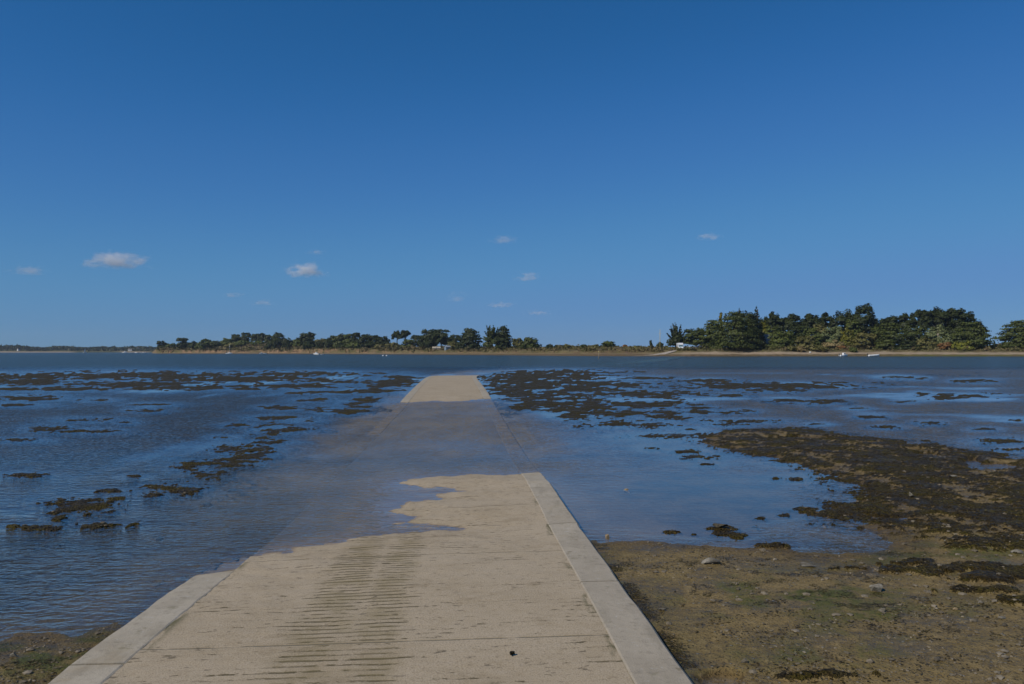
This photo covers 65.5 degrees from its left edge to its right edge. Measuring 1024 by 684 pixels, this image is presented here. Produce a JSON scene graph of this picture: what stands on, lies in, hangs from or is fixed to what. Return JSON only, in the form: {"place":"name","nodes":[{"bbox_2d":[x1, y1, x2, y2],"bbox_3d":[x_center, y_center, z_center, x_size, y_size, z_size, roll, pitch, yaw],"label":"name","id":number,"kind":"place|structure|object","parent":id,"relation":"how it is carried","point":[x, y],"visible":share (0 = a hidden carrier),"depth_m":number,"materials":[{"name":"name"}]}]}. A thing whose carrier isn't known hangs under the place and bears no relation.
{"place":"outdoors","nodes":[
{"label":"outdoors","id":0,"kind":"place"},
{"bbox_2d":[0,349,152,352],"bbox_3d":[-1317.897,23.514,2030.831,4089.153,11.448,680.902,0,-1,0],"label":"shore","id":1,"kind":"structure","parent":0,"point":[52,351],"depth_m":1763.54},
{"bbox_2d":[0,344,706,351],"bbox_3d":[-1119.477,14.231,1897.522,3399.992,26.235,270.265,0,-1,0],"label":"wood","id":2,"kind":"object","parent":1,"relation":"on","point":[6,347],"visible":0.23,"depth_m":1824.99,"materials":[{"name":"green plant"}]},
{"bbox_2d":[0,353,1023,683],"bbox_3d":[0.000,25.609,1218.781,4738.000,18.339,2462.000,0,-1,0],"label":"mudflat","id":3,"kind":"structure","parent":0,"point":[696,505],"depth_m":11.28,"materials":[{"name":"brown soil"}]},
{"bbox_2d":[48,365,692,683],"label":"causeway","id":4,"kind":"structure","parent":3,"relation":"on","point":[519,566],"depth_m":6.19,"materials":[{"name":"concrete"}]},
{"bbox_2d":[0,436,1023,683],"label":"pebbles","id":5,"kind":"object","parent":3,"relation":"on","point":[1000,654],"visible":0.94,"depth_m":5.67,"materials":[{"name":"stone"}]},
{"bbox_2d":[0,398,1023,683],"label":"seaweed","id":6,"kind":"object","parent":3,"relation":"on","point":[822,432],"visible":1,"depth_m":9.41,"materials":[{"name":"brown plant"}]},
{"bbox_2d":[701,557,719,563],"bbox_3d":[1.835,2.028,7.369,0.186,0.079,0.125,0,-1,0],"label":"rock","id":7,"kind":"object","parent":3,"relation":"on","point":[709,560],"visible":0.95,"depth_m":7.32,"materials":[{"name":"stone"}]},
{"bbox_2d":[713,523,727,527],"bbox_3d":[2.345,2.069,8.967,0.168,0.053,0.096,0,-1,20],"label":"rock","id":8,"kind":"object","parent":3,"relation":"on","point":[717,525],"visible":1,"depth_m":8.94,"materials":[{"name":"stone"}]},
{"bbox_2d":[869,584,882,591],"bbox_3d":[2.970,2.009,6.493,0.119,0.079,0.093,0,-1,0],"label":"rock","id":9,"kind":"object","parent":3,"relation":"on","point":[877,587],"visible":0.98,"depth_m":6.46,"materials":[{"name":"stone"}]},
{"bbox_2d":[0,352,1023,682],"bbox_3d":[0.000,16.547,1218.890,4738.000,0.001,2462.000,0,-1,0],"label":"water","id":10,"kind":"structure","parent":0,"point":[686,398],"depth_m":19.18,"materials":[{"name":"blue liquid"}]},
{"bbox_2d":[0,0,1023,346],"label":"sky","id":11,"kind":"structure","parent":0,"point":[553,172],"materials":[{"name":"blue"}]},
{"bbox_2d":[151,344,1023,358],"bbox_3d":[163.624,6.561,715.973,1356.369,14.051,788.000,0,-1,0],"label":"terrain","id":12,"kind":"structure","parent":0,"point":[790,353],"depth_m":347.80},
{"bbox_2d":[156,341,166,349],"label":"broadleaf tree","id":13,"kind":"object","parent":12,"relation":"on","point":[161,344],"visible":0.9,"depth_m":809.80,"materials":[{"name":"green plant"}]},
{"bbox_2d":[175,337,188,347],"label":"broadleaf tree","id":14,"kind":"object","parent":12,"relation":"on","point":[183,342],"visible":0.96,"depth_m":797.28,"materials":[{"name":"green plant"}]},
{"bbox_2d":[187,341,197,347],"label":"broadleaf tree","id":15,"kind":"object","parent":12,"relation":"on","point":[191,344],"visible":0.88,"depth_m":784.54,"materials":[{"name":"green plant"}]},
{"bbox_2d":[193,341,205,348],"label":"broadleaf tree","id":16,"kind":"object","parent":12,"relation":"on","point":[203,345],"visible":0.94,"depth_m":782.61,"materials":[{"name":"green plant"}]},
{"bbox_2d":[201,338,210,347],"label":"broadleaf tree","id":17,"kind":"object","parent":12,"relation":"on","point":[206,341],"visible":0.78,"depth_m":791.85,"materials":[{"name":"green plant"}]},
{"bbox_2d":[209,341,223,347],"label":"broadleaf tree","id":18,"kind":"object","parent":12,"relation":"on","point":[214,343],"visible":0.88,"depth_m":790.70,"materials":[{"name":"green plant"}]},
{"bbox_2d":[219,338,231,344],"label":"broadleaf tree","id":19,"kind":"object","parent":12,"relation":"on","point":[225,341],"visible":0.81,"depth_m":803.25,"materials":[{"name":"green plant"}]},
{"bbox_2d":[230,334,240,341],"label":"broadleaf tree","id":20,"kind":"object","parent":12,"relation":"on","point":[235,337],"visible":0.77,"depth_m":815.76,"materials":[{"name":"green plant"}]},
{"bbox_2d":[232,340,251,344],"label":"broadleaf tree","id":21,"kind":"object","parent":12,"relation":"on","point":[242,342],"visible":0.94,"depth_m":778.15,"materials":[{"name":"green plant"}]},
{"bbox_2d":[239,332,250,341],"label":"broadleaf tree","id":22,"kind":"object","parent":12,"relation":"on","point":[245,336],"visible":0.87,"depth_m":813.43,"materials":[{"name":"green plant"}]},
{"bbox_2d":[250,333,258,341],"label":"broadleaf tree","id":23,"kind":"object","parent":12,"relation":"on","point":[253,337],"visible":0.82,"depth_m":805.44,"materials":[{"name":"green plant"}]},
{"bbox_2d":[256,333,264,340],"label":"broadleaf tree","id":24,"kind":"object","parent":12,"relation":"on","point":[260,336],"visible":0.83,"depth_m":800.80,"materials":[{"name":"green plant"}]},
{"bbox_2d":[263,335,270,341],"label":"broadleaf tree","id":25,"kind":"object","parent":12,"relation":"on","point":[266,338],"visible":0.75,"depth_m":793.80,"materials":[{"name":"green plant"}]},
{"bbox_2d":[264,341,277,348],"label":"broadleaf tree","id":26,"kind":"object","parent":12,"relation":"on","point":[272,344],"visible":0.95,"depth_m":720.70,"materials":[{"name":"green plant"}]},
{"bbox_2d":[268,332,285,346],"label":"broadleaf tree","id":27,"kind":"object","parent":12,"relation":"on","point":[276,338],"visible":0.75,"depth_m":727.38,"materials":[{"name":"green plant"}]},
{"bbox_2d":[281,337,292,347],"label":"broadleaf tree","id":28,"kind":"object","parent":12,"relation":"on","point":[287,342],"visible":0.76,"depth_m":714.10,"materials":[{"name":"green plant"}]},
{"bbox_2d":[290,338,302,345],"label":"broadleaf tree","id":29,"kind":"object","parent":12,"relation":"on","point":[296,342],"visible":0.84,"depth_m":708.64,"materials":[{"name":"green plant"}]},
{"bbox_2d":[299,332,316,343],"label":"broadleaf tree","id":30,"kind":"object","parent":12,"relation":"on","point":[308,336],"visible":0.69,"depth_m":702.68,"materials":[{"name":"green plant"}]},
{"bbox_2d":[302,341,320,348],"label":"broadleaf tree","id":31,"kind":"object","parent":12,"relation":"on","point":[308,344],"visible":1,"depth_m":677.71,"materials":[{"name":"green plant"}]},
{"bbox_2d":[321,338,333,347],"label":"broadleaf tree","id":32,"kind":"object","parent":12,"relation":"on","point":[327,342],"visible":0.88,"depth_m":669.78,"materials":[{"name":"green plant"}]},
{"bbox_2d":[332,341,345,347],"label":"broadleaf tree","id":33,"kind":"object","parent":12,"relation":"on","point":[338,344],"visible":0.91,"depth_m":647.76,"materials":[{"name":"green plant"}]},
{"bbox_2d":[335,333,346,343],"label":"broadleaf tree","id":34,"kind":"object","parent":12,"relation":"on","point":[339,337],"visible":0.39,"depth_m":670.76,"materials":[{"name":"green plant"}]},
{"bbox_2d":[341,334,351,343],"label":"broadleaf tree","id":35,"kind":"object","parent":12,"relation":"on","point":[346,338],"visible":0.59,"depth_m":659.32,"materials":[{"name":"green plant"}]},
{"bbox_2d":[345,341,359,347],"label":"broadleaf tree","id":36,"kind":"object","parent":12,"relation":"on","point":[354,344],"visible":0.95,"depth_m":633.00,"materials":[{"name":"green plant"}]},
{"bbox_2d":[349,332,359,343],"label":"broadleaf tree","id":37,"kind":"object","parent":12,"relation":"on","point":[353,338],"visible":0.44,"depth_m":654.99,"materials":[{"name":"green plant"}]},
{"bbox_2d":[356,334,369,344],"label":"broadleaf tree","id":38,"kind":"object","parent":12,"relation":"on","point":[363,338],"visible":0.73,"depth_m":641.64,"materials":[{"name":"green plant"}]},
{"bbox_2d":[358,342,374,348],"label":"broadleaf tree","id":39,"kind":"object","parent":12,"relation":"on","point":[368,345],"visible":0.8,"depth_m":615.72,"materials":[{"name":"green plant"}]},
{"bbox_2d":[366,335,378,344],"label":"broadleaf tree","id":40,"kind":"object","parent":12,"relation":"on","point":[372,339],"visible":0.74,"depth_m":630.74,"materials":[{"name":"green plant"}]},
{"bbox_2d":[376,336,389,344],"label":"broadleaf tree","id":41,"kind":"object","parent":12,"relation":"on","point":[384,340],"visible":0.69,"depth_m":619.09,"materials":[{"name":"green plant"}]},
{"bbox_2d":[385,342,399,347],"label":"shrub","id":42,"kind":"object","parent":12,"relation":"on","point":[392,344],"visible":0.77,"depth_m":603.96,"materials":[{"name":"green plant"}]},
{"bbox_2d":[391,330,402,339],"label":"pine tree","id":43,"kind":"object","parent":12,"relation":"on","point":[397,334],"visible":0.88,"depth_m":630.94,"materials":[{"name":"green plant"}]},
{"bbox_2d":[400,330,410,339],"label":"pine tree","id":44,"kind":"object","parent":12,"relation":"on","point":[404,334],"visible":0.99,"depth_m":623.21,"materials":[{"name":"green plant"}]},
{"bbox_2d":[399,339,415,346],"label":"broadleaf tree","id":45,"kind":"object","parent":12,"relation":"on","point":[406,342],"visible":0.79,"depth_m":599.54,"materials":[{"name":"green plant"}]},
{"bbox_2d":[410,334,418,345],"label":"pine tree","id":46,"kind":"object","parent":12,"relation":"on","point":[414,337],"visible":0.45,"depth_m":604.72,"materials":[{"name":"green plant"}]},
{"bbox_2d":[418,337,434,348],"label":"broadleaf tree","id":47,"kind":"object","parent":12,"relation":"on","point":[424,342],"visible":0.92,"depth_m":566.08,"materials":[{"name":"green plant"}]},
{"bbox_2d":[417,329,436,345],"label":"pine tree","id":48,"kind":"object","parent":12,"relation":"on","point":[428,333],"visible":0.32,"depth_m":584.98,"materials":[{"name":"green plant"}]},
{"bbox_2d":[430,329,449,346],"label":"pine tree","id":49,"kind":"object","parent":12,"relation":"on","point":[440,336],"visible":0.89,"depth_m":571.69,"materials":[{"name":"green plant"}]},
{"bbox_2d":[447,341,457,348],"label":"broadleaf tree","id":50,"kind":"object","parent":12,"relation":"on","point":[453,344],"visible":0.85,"depth_m":540.82,"materials":[{"name":"green plant"}]},
{"bbox_2d":[447,335,459,345],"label":"broadleaf tree","id":51,"kind":"object","parent":12,"relation":"on","point":[451,338],"visible":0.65,"depth_m":553.64,"materials":[{"name":"green plant"}]},
{"bbox_2d":[455,328,482,348],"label":"cypress tree","id":52,"kind":"object","parent":12,"relation":"on","point":[468,337],"visible":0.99,"depth_m":522.51,"materials":[{"name":"green plant"}]},
{"bbox_2d":[482,325,498,346],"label":"cypress tree","id":53,"kind":"object","parent":12,"relation":"on","point":[490,337],"visible":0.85,"depth_m":495.32,"materials":[{"name":"green plant"}]},
{"bbox_2d":[492,325,512,348],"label":"cypress tree","id":54,"kind":"object","parent":12,"relation":"on","point":[502,339],"visible":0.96,"depth_m":478.13,"materials":[{"name":"green plant"}]},
{"bbox_2d":[511,338,521,347],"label":"broadleaf tree","id":55,"kind":"object","parent":12,"relation":"on","point":[516,343],"visible":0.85,"depth_m":464.23,"materials":[{"name":"green plant"}]},
{"bbox_2d":[520,337,541,348],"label":"tree","id":56,"kind":"object","parent":12,"relation":"on","point":[527,342],"visible":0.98,"depth_m":442.90,"materials":[{"name":"green plant"}]},
{"bbox_2d":[157,341,1023,352],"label":"scrub","id":57,"kind":"object","parent":12,"relation":"on","point":[470,349],"visible":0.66,"depth_m":420.76,"materials":[{"name":"green plant"}]},
{"bbox_2d":[601,341,615,346],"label":"broadleaf tree","id":58,"kind":"object","parent":12,"relation":"on","point":[607,343],"visible":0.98,"depth_m":414.12,"materials":[{"name":"green plant"}]},
{"bbox_2d":[666,322,685,347],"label":"cypress tree","id":59,"kind":"object","parent":12,"relation":"on","point":[676,337],"visible":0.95,"depth_m":374.10,"materials":[{"name":"green plant"}]},
{"bbox_2d":[682,327,707,345],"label":"cypress tree","id":60,"kind":"object","parent":12,"relation":"on","point":[691,336],"visible":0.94,"depth_m":370.05,"materials":[{"name":"green plant"}]},
{"bbox_2d":[699,320,722,347],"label":"cypress tree","id":61,"kind":"object","parent":12,"relation":"on","point":[711,326],"visible":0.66,"depth_m":366.00,"materials":[{"name":"green plant"}]},
{"bbox_2d":[708,311,762,349],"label":"cypress tree","id":62,"kind":"object","parent":12,"relation":"on","point":[743,336],"visible":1,"depth_m":349.26,"materials":[{"name":"green plant"}]},
{"bbox_2d":[733,310,757,342],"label":"pine tree","id":63,"kind":"object","parent":12,"relation":"on","point":[749,315],"visible":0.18,"depth_m":374.34,"materials":[{"name":"green plant"}]},
{"bbox_2d":[746,318,763,348],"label":"cypress tree","id":64,"kind":"object","parent":12,"relation":"on","point":[755,329],"visible":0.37,"depth_m":358.16,"materials":[{"name":"green plant"}]},
{"bbox_2d":[754,307,765,346],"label":"conifer tree","id":65,"kind":"object","parent":12,"relation":"on","point":[761,328],"visible":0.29,"depth_m":378.80,"materials":[{"name":"green plant"}]},
{"bbox_2d":[763,334,770,344],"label":"stone house","id":66,"kind":"structure","parent":12,"relation":"on","point":[766,338],"depth_m":382.50,"materials":[{"name":"stone"}]},
{"bbox_2d":[762,342,780,348],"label":"shrub","id":67,"kind":"object","parent":12,"relation":"on","point":[773,344],"visible":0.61,"depth_m":359.69,"materials":[{"name":"green plant"}]},
{"bbox_2d":[765,326,778,337],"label":"broadleaf tree","id":68,"kind":"object","parent":12,"relation":"on","point":[770,331],"visible":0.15,"depth_m":391.67,"materials":[{"name":"green plant"}]},
{"bbox_2d":[766,311,779,331],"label":"pine tree","id":69,"kind":"object","parent":12,"relation":"on","point":[771,322],"visible":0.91,"depth_m":403.67,"materials":[{"name":"green plant"}]},
{"bbox_2d":[768,328,797,347],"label":"broadleaf tree","id":70,"kind":"object","parent":12,"relation":"on","point":[783,341],"visible":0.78,"depth_m":367.60,"materials":[{"name":"green plant"}]},
{"bbox_2d":[775,313,800,331],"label":"pine tree","id":71,"kind":"object","parent":12,"relation":"on","point":[789,320],"visible":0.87,"depth_m":399.11,"materials":[{"name":"green plant"}]},
{"bbox_2d":[787,324,804,342],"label":"broadleaf tree","id":72,"kind":"object","parent":12,"relation":"on","point":[798,330],"visible":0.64,"depth_m":376.97,"materials":[{"name":"green plant"}]},
{"bbox_2d":[796,345,805,351],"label":"shrub","id":73,"kind":"object","parent":12,"relation":"on","point":[801,348],"visible":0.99,"depth_m":345.49,"materials":[{"name":"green plant"}]},
{"bbox_2d":[794,335,816,347],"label":"broadleaf tree","id":74,"kind":"object","parent":12,"relation":"on","point":[807,341],"visible":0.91,"depth_m":353.79,"materials":[{"name":"green plant"}]},
{"bbox_2d":[800,313,822,328],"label":"pine tree","id":75,"kind":"object","parent":12,"relation":"on","point":[809,321],"visible":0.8,"depth_m":395.78,"materials":[{"name":"green plant"}]},
{"bbox_2d":[798,328,824,349],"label":"broadleaf tree","id":76,"kind":"object","parent":12,"relation":"on","point":[811,331],"visible":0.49,"depth_m":361.77,"materials":[{"name":"green plant"}]},
{"bbox_2d":[810,345,828,350],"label":"shrub","id":77,"kind":"object","parent":12,"relation":"on","point":[818,347],"visible":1,"depth_m":345.82,"materials":[{"name":"green plant"}]},
{"bbox_2d":[813,323,829,341],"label":"broadleaf tree","id":78,"kind":"object","parent":12,"relation":"on","point":[820,327],"visible":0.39,"depth_m":380.96,"materials":[{"name":"green plant"}]},
{"bbox_2d":[819,312,833,328],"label":"pine tree","id":79,"kind":"object","parent":12,"relation":"on","point":[823,318],"visible":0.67,"depth_m":400.11,"materials":[{"name":"green plant"}]},
{"bbox_2d":[817,326,847,342],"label":"broadleaf tree","id":80,"kind":"object","parent":12,"relation":"on","point":[834,334],"visible":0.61,"depth_m":376.29,"materials":[{"name":"green plant"}]},
{"bbox_2d":[821,340,843,348],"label":"shrub","id":81,"kind":"object","parent":12,"relation":"on","point":[830,345],"visible":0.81,"depth_m":353.36,"materials":[{"name":"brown plant"}]},
{"bbox_2d":[828,309,853,331],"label":"pine tree","id":82,"kind":"object","parent":12,"relation":"on","point":[840,318],"visible":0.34,"depth_m":394.09,"materials":[{"name":"green plant"}]},
{"bbox_2d":[839,327,854,346],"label":"broadleaf tree","id":83,"kind":"object","parent":12,"relation":"on","point":[844,338],"visible":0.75,"depth_m":371.99,"materials":[{"name":"green plant"}]},
{"bbox_2d":[845,319,861,336],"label":"broadleaf tree","id":84,"kind":"object","parent":12,"relation":"on","point":[852,325],"visible":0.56,"depth_m":383.75,"materials":[{"name":"green plant"}]},
{"bbox_2d":[848,331,878,348],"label":"broadleaf tree","id":85,"kind":"object","parent":12,"relation":"on","point":[863,339],"visible":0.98,"depth_m":358.93,"materials":[{"name":"green plant"}]},
{"bbox_2d":[850,303,878,332],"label":"pine tree","id":86,"kind":"object","parent":12,"relation":"on","point":[867,320],"visible":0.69,"depth_m":388.04,"materials":[{"name":"green plant"}]},
{"bbox_2d":[871,324,883,346],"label":"broadleaf tree","id":87,"kind":"object","parent":12,"relation":"on","point":[874,330],"visible":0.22,"depth_m":377.69,"materials":[{"name":"green plant"}]},
{"bbox_2d":[872,318,888,328],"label":"pine tree","id":88,"kind":"object","parent":12,"relation":"on","point":[882,320],"visible":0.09,"depth_m":393.50,"materials":[{"name":"green plant"}]},
{"bbox_2d":[872,323,906,349],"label":"cypress tree","id":89,"kind":"object","parent":12,"relation":"on","point":[891,335],"visible":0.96,"depth_m":353.82,"materials":[{"name":"green plant"}]},
{"bbox_2d":[885,315,900,328],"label":"pine tree","id":90,"kind":"object","parent":12,"relation":"on","point":[894,319],"visible":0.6,"depth_m":398.42,"materials":[{"name":"green plant"}]},
{"bbox_2d":[898,313,918,328],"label":"pine tree","id":91,"kind":"object","parent":12,"relation":"on","point":[905,319],"visible":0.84,"depth_m":396.53,"materials":[{"name":"green plant"}]},
{"bbox_2d":[897,334,920,348],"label":"cypress tree","id":92,"kind":"object","parent":12,"relation":"on","point":[907,343],"visible":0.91,"depth_m":350.38,"materials":[{"name":"green plant"}]},
{"bbox_2d":[902,323,928,347],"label":"broadleaf tree","id":93,"kind":"object","parent":12,"relation":"on","point":[916,331],"visible":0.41,"depth_m":371.85,"materials":[{"name":"green plant"}]},
{"bbox_2d":[910,309,932,328],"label":"pine tree","id":94,"kind":"object","parent":12,"relation":"on","point":[919,314],"visible":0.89,"depth_m":395.65,"materials":[{"name":"green plant"}]},
{"bbox_2d":[913,337,938,349],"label":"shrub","id":95,"kind":"object","parent":12,"relation":"on","point":[924,343],"visible":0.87,"depth_m":351.56,"materials":[{"name":"green plant"}]},
{"bbox_2d":[925,324,947,347],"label":"broadleaf tree","id":96,"kind":"object","parent":12,"relation":"on","point":[930,333],"visible":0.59,"depth_m":365.50,"materials":[{"name":"green plant"}]},
{"bbox_2d":[922,306,951,336],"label":"pine tree","id":97,"kind":"object","parent":12,"relation":"on","point":[937,315],"visible":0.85,"depth_m":394.04,"materials":[{"name":"green plant"}]},
{"bbox_2d":[937,342,951,348],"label":"shrub","id":98,"kind":"object","parent":12,"relation":"on","point":[944,345],"visible":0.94,"depth_m":349.52,"materials":[{"name":"orange plant"}]},
{"bbox_2d":[938,333,958,343],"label":"broadleaf tree","id":99,"kind":"object","parent":12,"relation":"on","point":[944,336],"visible":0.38,"depth_m":360.53,"materials":[{"name":"green plant"}]},
{"bbox_2d":[944,319,963,339],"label":"broadleaf tree","id":100,"kind":"object","parent":12,"relation":"on","point":[952,326],"visible":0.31,"depth_m":378.32,"materials":[{"name":"green plant"}]},
{"bbox_2d":[942,308,969,329],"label":"pine tree","id":101,"kind":"object","parent":12,"relation":"on","point":[960,314],"visible":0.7,"depth_m":391.06,"materials":[{"name":"green plant"}]},
{"bbox_2d":[950,341,974,349],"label":"shrub","id":102,"kind":"object","parent":12,"relation":"on","point":[959,345],"visible":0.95,"depth_m":346.83,"materials":[{"name":"green plant"}]},
{"bbox_2d":[944,321,995,348],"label":"tree","id":103,"kind":"object","parent":12,"relation":"on","point":[977,337],"visible":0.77,"depth_m":354.07,"materials":[{"name":"green plant"}]},
{"bbox_2d":[963,311,984,333],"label":"pine tree","id":104,"kind":"object","parent":12,"relation":"on","point":[972,318],"visible":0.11,"depth_m":391.24,"materials":[{"name":"green plant"}]},
{"bbox_2d":[990,320,1023,348],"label":"cypress tree","id":105,"kind":"object","parent":12,"relation":"on","point":[1012,337],"visible":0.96,"depth_m":356.41,"materials":[{"name":"green plant"}]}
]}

